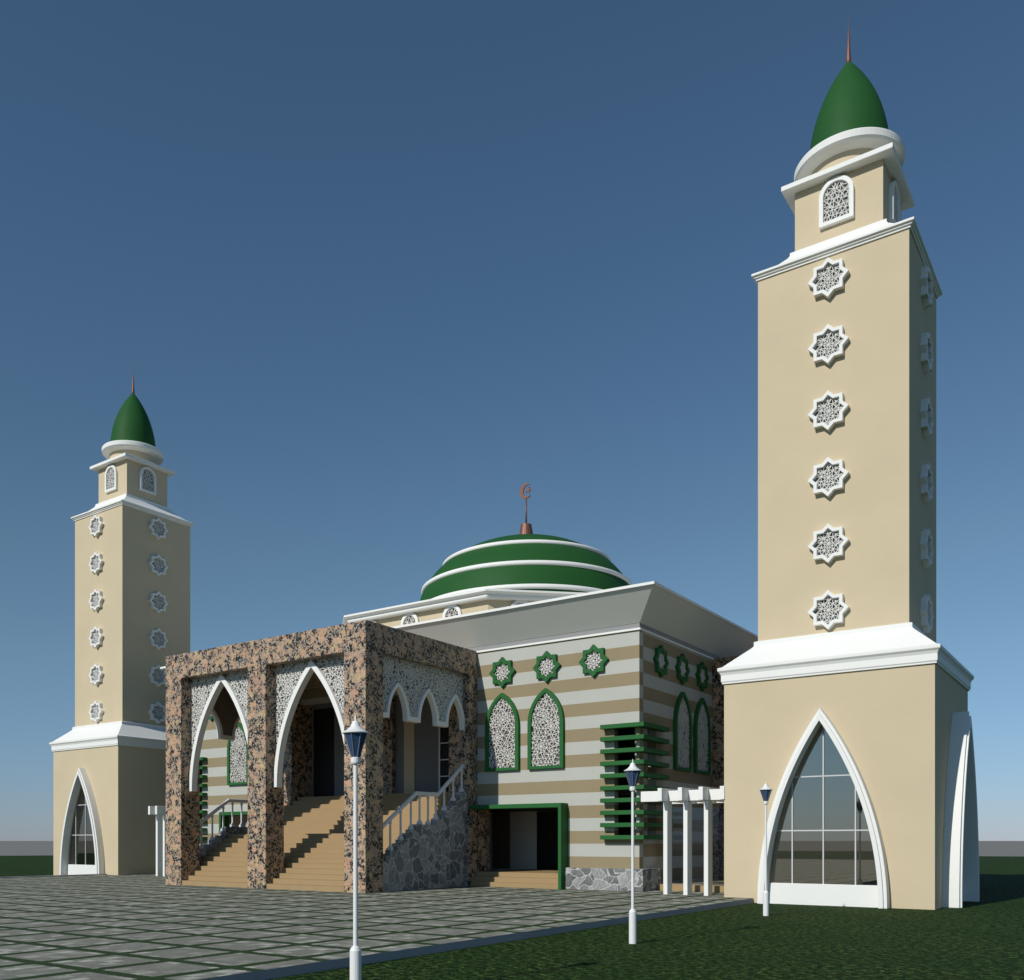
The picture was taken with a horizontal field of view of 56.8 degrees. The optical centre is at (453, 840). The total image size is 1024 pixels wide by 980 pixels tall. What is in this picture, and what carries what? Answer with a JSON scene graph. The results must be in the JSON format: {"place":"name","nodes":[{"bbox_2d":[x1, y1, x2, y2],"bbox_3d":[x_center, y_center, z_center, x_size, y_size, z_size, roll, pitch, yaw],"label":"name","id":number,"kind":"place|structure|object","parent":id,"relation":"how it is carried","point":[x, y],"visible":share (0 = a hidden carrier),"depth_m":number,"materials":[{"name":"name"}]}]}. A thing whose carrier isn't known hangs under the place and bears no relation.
{"place":"outdoors","nodes":[
{"label":"outdoors","id":0,"kind":"place"},
{"bbox_2d":[0,874,753,979],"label":"paved court","id":1,"kind":"object","parent":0,"point":[125,927],"visible":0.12,"depth_m":18.19,"materials":[{"name":"grey stone"}]},
{"bbox_2d":[148,806,165,875],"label":"pergola","id":2,"kind":"object","parent":1,"relation":"on","point":[159,812],"visible":0.48,"depth_m":42.00,"materials":[{"name":"white paint"}]},
{"bbox_2d":[641,786,724,895],"bbox_3d":[7.298,0.033,28.271,2.725,3.125,2.850,0,0,36],"label":"pergola","id":3,"kind":"object","parent":1,"relation":"on","point":[687,798],"visible":0.75,"depth_m":27.44,"materials":[{"name":"white paint"}]},
{"bbox_2d":[0,855,1023,979],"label":"lawn","id":4,"kind":"structure","parent":0,"point":[982,938],"depth_m":14.90,"materials":[{"name":"green plant"}]},
{"bbox_2d":[0,874,106,877],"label":"kerb","id":5,"kind":"structure","parent":4,"relation":"on","point":[52,875],"depth_m":41.43,"materials":[{"name":"concrete"}]},
{"bbox_2d":[49,374,193,874],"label":"minaret","id":6,"kind":"object","parent":4,"relation":"on","point":[132,580],"visible":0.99,"depth_m":45.12,"materials":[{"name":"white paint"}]},
{"bbox_2d":[89,515,103,536],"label":"star window","id":7,"kind":"structure","parent":6,"relation":"in","point":[96,524],"depth_m":45.21,"materials":[{"name":"white paint"}]},
{"bbox_2d":[89,552,103,573],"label":"star window","id":8,"kind":"structure","parent":6,"relation":"in","point":[96,561],"depth_m":45.21,"materials":[{"name":"white paint"}]},
{"bbox_2d":[89,589,103,611],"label":"star window","id":9,"kind":"structure","parent":6,"relation":"in","point":[96,600],"depth_m":45.21,"materials":[{"name":"white paint"}]},
{"bbox_2d":[89,626,103,648],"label":"star window","id":10,"kind":"structure","parent":6,"relation":"in","point":[96,637],"depth_m":45.21,"materials":[{"name":"white paint"}]},
{"bbox_2d":[89,663,103,685],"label":"star window","id":11,"kind":"structure","parent":6,"relation":"in","point":[96,674],"depth_m":45.21,"materials":[{"name":"white paint"}]},
{"bbox_2d":[89,701,103,722],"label":"star window","id":12,"kind":"structure","parent":6,"relation":"in","point":[96,711],"depth_m":45.22,"materials":[{"name":"white paint"}]},
{"bbox_2d":[148,665,165,686],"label":"star window","id":13,"kind":"structure","parent":6,"relation":"in","point":[157,675],"depth_m":45.61,"materials":[{"name":"white paint"}]},
{"bbox_2d":[148,702,165,723],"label":"star window","id":14,"kind":"structure","parent":6,"relation":"in","point":[157,711],"depth_m":45.61,"materials":[{"name":"white paint"}]},
{"bbox_2d":[148,518,167,539],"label":"star window","id":15,"kind":"structure","parent":6,"relation":"in","point":[158,529],"depth_m":45.63,"materials":[{"name":"white paint"}]},
{"bbox_2d":[148,555,167,576],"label":"star window","id":16,"kind":"structure","parent":6,"relation":"in","point":[158,565],"depth_m":45.63,"materials":[{"name":"white paint"}]},
{"bbox_2d":[148,591,167,612],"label":"star window","id":17,"kind":"structure","parent":6,"relation":"in","point":[158,602],"depth_m":45.63,"materials":[{"name":"white paint"}]},
{"bbox_2d":[148,628,167,649],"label":"star window","id":18,"kind":"structure","parent":6,"relation":"in","point":[158,639],"depth_m":45.64,"materials":[{"name":"white paint"}]},
{"bbox_2d":[342,715,368,979],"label":"lamp post","id":19,"kind":"object","parent":4,"relation":"on","point":[355,733],"visible":1,"depth_m":10.12,"materials":[{"name":"metal"}]},
{"bbox_2d":[160,483,757,892],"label":"mosque","id":20,"kind":"structure","parent":4,"relation":"on","point":[519,702],"depth_m":31.95,"materials":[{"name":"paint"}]},
{"bbox_2d":[227,722,247,784],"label":"arched window","id":21,"kind":"structure","parent":20,"relation":"in","point":[237,749],"depth_m":40.39,"materials":[{"name":"green paint"}]},
{"bbox_2d":[489,657,515,687],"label":"star window","id":22,"kind":"structure","parent":20,"relation":"in","point":[502,673],"depth_m":32.39,"materials":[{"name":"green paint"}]},
{"bbox_2d":[485,693,519,771],"bbox_3d":[1.693,-3.734,32.415,1.370,2.678,0.140,0,0,36],"label":"arched window","id":23,"kind":"structure","parent":20,"relation":"in","point":[502,722],"depth_m":32.41,"materials":[{"name":"green paint"}]},
{"bbox_2d":[527,688,564,769],"bbox_3d":[3.087,-3.729,31.392,1.370,2.678,0.140,0,0,36],"label":"arched window","id":24,"kind":"structure","parent":20,"relation":"in","point":[546,718],"depth_m":31.39,"materials":[{"name":"green paint"}]},
{"bbox_2d":[533,651,560,682],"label":"star window","id":25,"kind":"structure","parent":20,"relation":"in","point":[546,667],"depth_m":31.35,"materials":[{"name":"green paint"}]},
{"bbox_2d":[578,644,608,677],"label":"star window","id":26,"kind":"structure","parent":20,"relation":"in","point":[593,661],"depth_m":30.32,"materials":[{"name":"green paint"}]},
{"bbox_2d":[653,645,668,677],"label":"star window","id":27,"kind":"structure","parent":20,"relation":"in","point":[660,659],"depth_m":30.60,"materials":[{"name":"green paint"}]},
{"bbox_2d":[675,654,689,684],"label":"star window","id":28,"kind":"structure","parent":20,"relation":"in","point":[682,668],"depth_m":32.01,"materials":[{"name":"green paint"}]},
{"bbox_2d":[673,692,691,771],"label":"arched window","id":29,"kind":"structure","parent":20,"relation":"in","point":[682,718],"depth_m":32.03,"materials":[{"name":"green paint"}]},
{"bbox_2d":[695,661,708,690],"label":"star window","id":30,"kind":"structure","parent":20,"relation":"in","point":[702,677],"depth_m":33.44,"materials":[{"name":"green paint"}]},
{"bbox_2d":[693,698,710,774],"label":"arched window","id":31,"kind":"structure","parent":20,"relation":"in","point":[701,722],"depth_m":33.44,"materials":[{"name":"green paint"}]},
{"bbox_2d":[624,759,641,943],"bbox_3d":[2.969,0.202,15.615,0.289,3.101,0.289,0,0,36],"label":"lamp post","id":32,"kind":"object","parent":4,"relation":"on","point":[632,771],"visible":0.97,"depth_m":15.59,"materials":[{"name":"metal"}]},
{"bbox_2d":[759,782,772,915],"bbox_3d":[7.083,0.202,21.390,0.289,3.101,0.289,0,0,36],"label":"lamp post","id":33,"kind":"object","parent":4,"relation":"on","point":[765,790],"visible":0.96,"depth_m":21.35,"materials":[{"name":"metal"}]},
{"bbox_2d":[717,15,978,909],"bbox_3d":[11.330,-10.900,26.761,5.895,25.300,5.815,0,0,36],"label":"minaret","id":34,"kind":"object","parent":4,"relation":"on","point":[846,680],"visible":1,"depth_m":25.32,"materials":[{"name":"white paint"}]},
{"bbox_2d":[808,258,849,298],"bbox_3d":[10.068,-15.070,25.323,1.053,1.053,0.180,0,0,36],"label":"star window","id":35,"kind":"structure","parent":34,"relation":"in","point":[828,278],"depth_m":25.30,"materials":[{"name":"white paint"}]},
{"bbox_2d":[808,324,849,364],"bbox_3d":[10.068,-13.292,25.323,1.053,1.053,0.180,0,0,36],"label":"star window","id":36,"kind":"structure","parent":34,"relation":"in","point":[828,344],"depth_m":25.30,"materials":[{"name":"white paint"}]},
{"bbox_2d":[808,391,849,431],"bbox_3d":[10.068,-11.514,25.323,1.053,1.053,0.180,0,0,36],"label":"star window","id":37,"kind":"structure","parent":34,"relation":"in","point":[829,410],"depth_m":25.30,"materials":[{"name":"white paint"}]},
{"bbox_2d":[808,457,849,497],"bbox_3d":[10.068,-9.736,25.323,1.053,1.053,0.180,0,0,36],"label":"star window","id":38,"kind":"structure","parent":34,"relation":"in","point":[828,477],"depth_m":25.30,"materials":[{"name":"white paint"}]},
{"bbox_2d":[808,524,849,563],"bbox_3d":[10.068,-7.958,25.323,1.053,1.053,0.180,0,0,36],"label":"star window","id":39,"kind":"structure","parent":34,"relation":"in","point":[828,543],"depth_m":25.30,"materials":[{"name":"white paint"}]},
{"bbox_2d":[808,590,849,629],"bbox_3d":[10.068,-6.180,25.323,1.053,1.053,0.180,0,0,36],"label":"star window","id":40,"kind":"structure","parent":34,"relation":"in","point":[828,610],"depth_m":25.30,"materials":[{"name":"white paint"}]},
{"bbox_2d":[920,266,932,307],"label":"star window","id":41,"kind":"structure","parent":34,"relation":"in","point":[925,279],"depth_m":25.51,"materials":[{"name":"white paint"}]},
{"bbox_2d":[920,332,932,372],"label":"star window","id":42,"kind":"structure","parent":34,"relation":"in","point":[926,344],"depth_m":25.51,"materials":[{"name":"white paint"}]},
{"bbox_2d":[920,398,932,437],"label":"star window","id":43,"kind":"structure","parent":34,"relation":"in","point":[926,409],"depth_m":25.51,"materials":[{"name":"white paint"}]},
{"bbox_2d":[920,463,932,502],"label":"star window","id":44,"kind":"structure","parent":34,"relation":"in","point":[926,482],"depth_m":25.51,"materials":[{"name":"white paint"}]},
{"bbox_2d":[920,529,932,567],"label":"star window","id":45,"kind":"structure","parent":34,"relation":"in","point":[926,547],"depth_m":25.47,"materials":[{"name":"white paint"}]},
{"bbox_2d":[920,594,932,632],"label":"star window","id":46,"kind":"structure","parent":34,"relation":"in","point":[926,612],"depth_m":25.48,"materials":[{"name":"white paint"}]},
{"bbox_2d":[0,841,1023,855],"bbox_3d":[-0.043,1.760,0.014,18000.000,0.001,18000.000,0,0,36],"label":"terrain","id":47,"kind":"structure","parent":0,"point":[986,848],"depth_m":213.71,"materials":[{"name":"green plant"}]},
{"bbox_2d":[0,0,1023,840],"label":"sky","id":48,"kind":"structure","parent":0,"point":[367,275],"materials":[{"name":"blue"}]}
]}

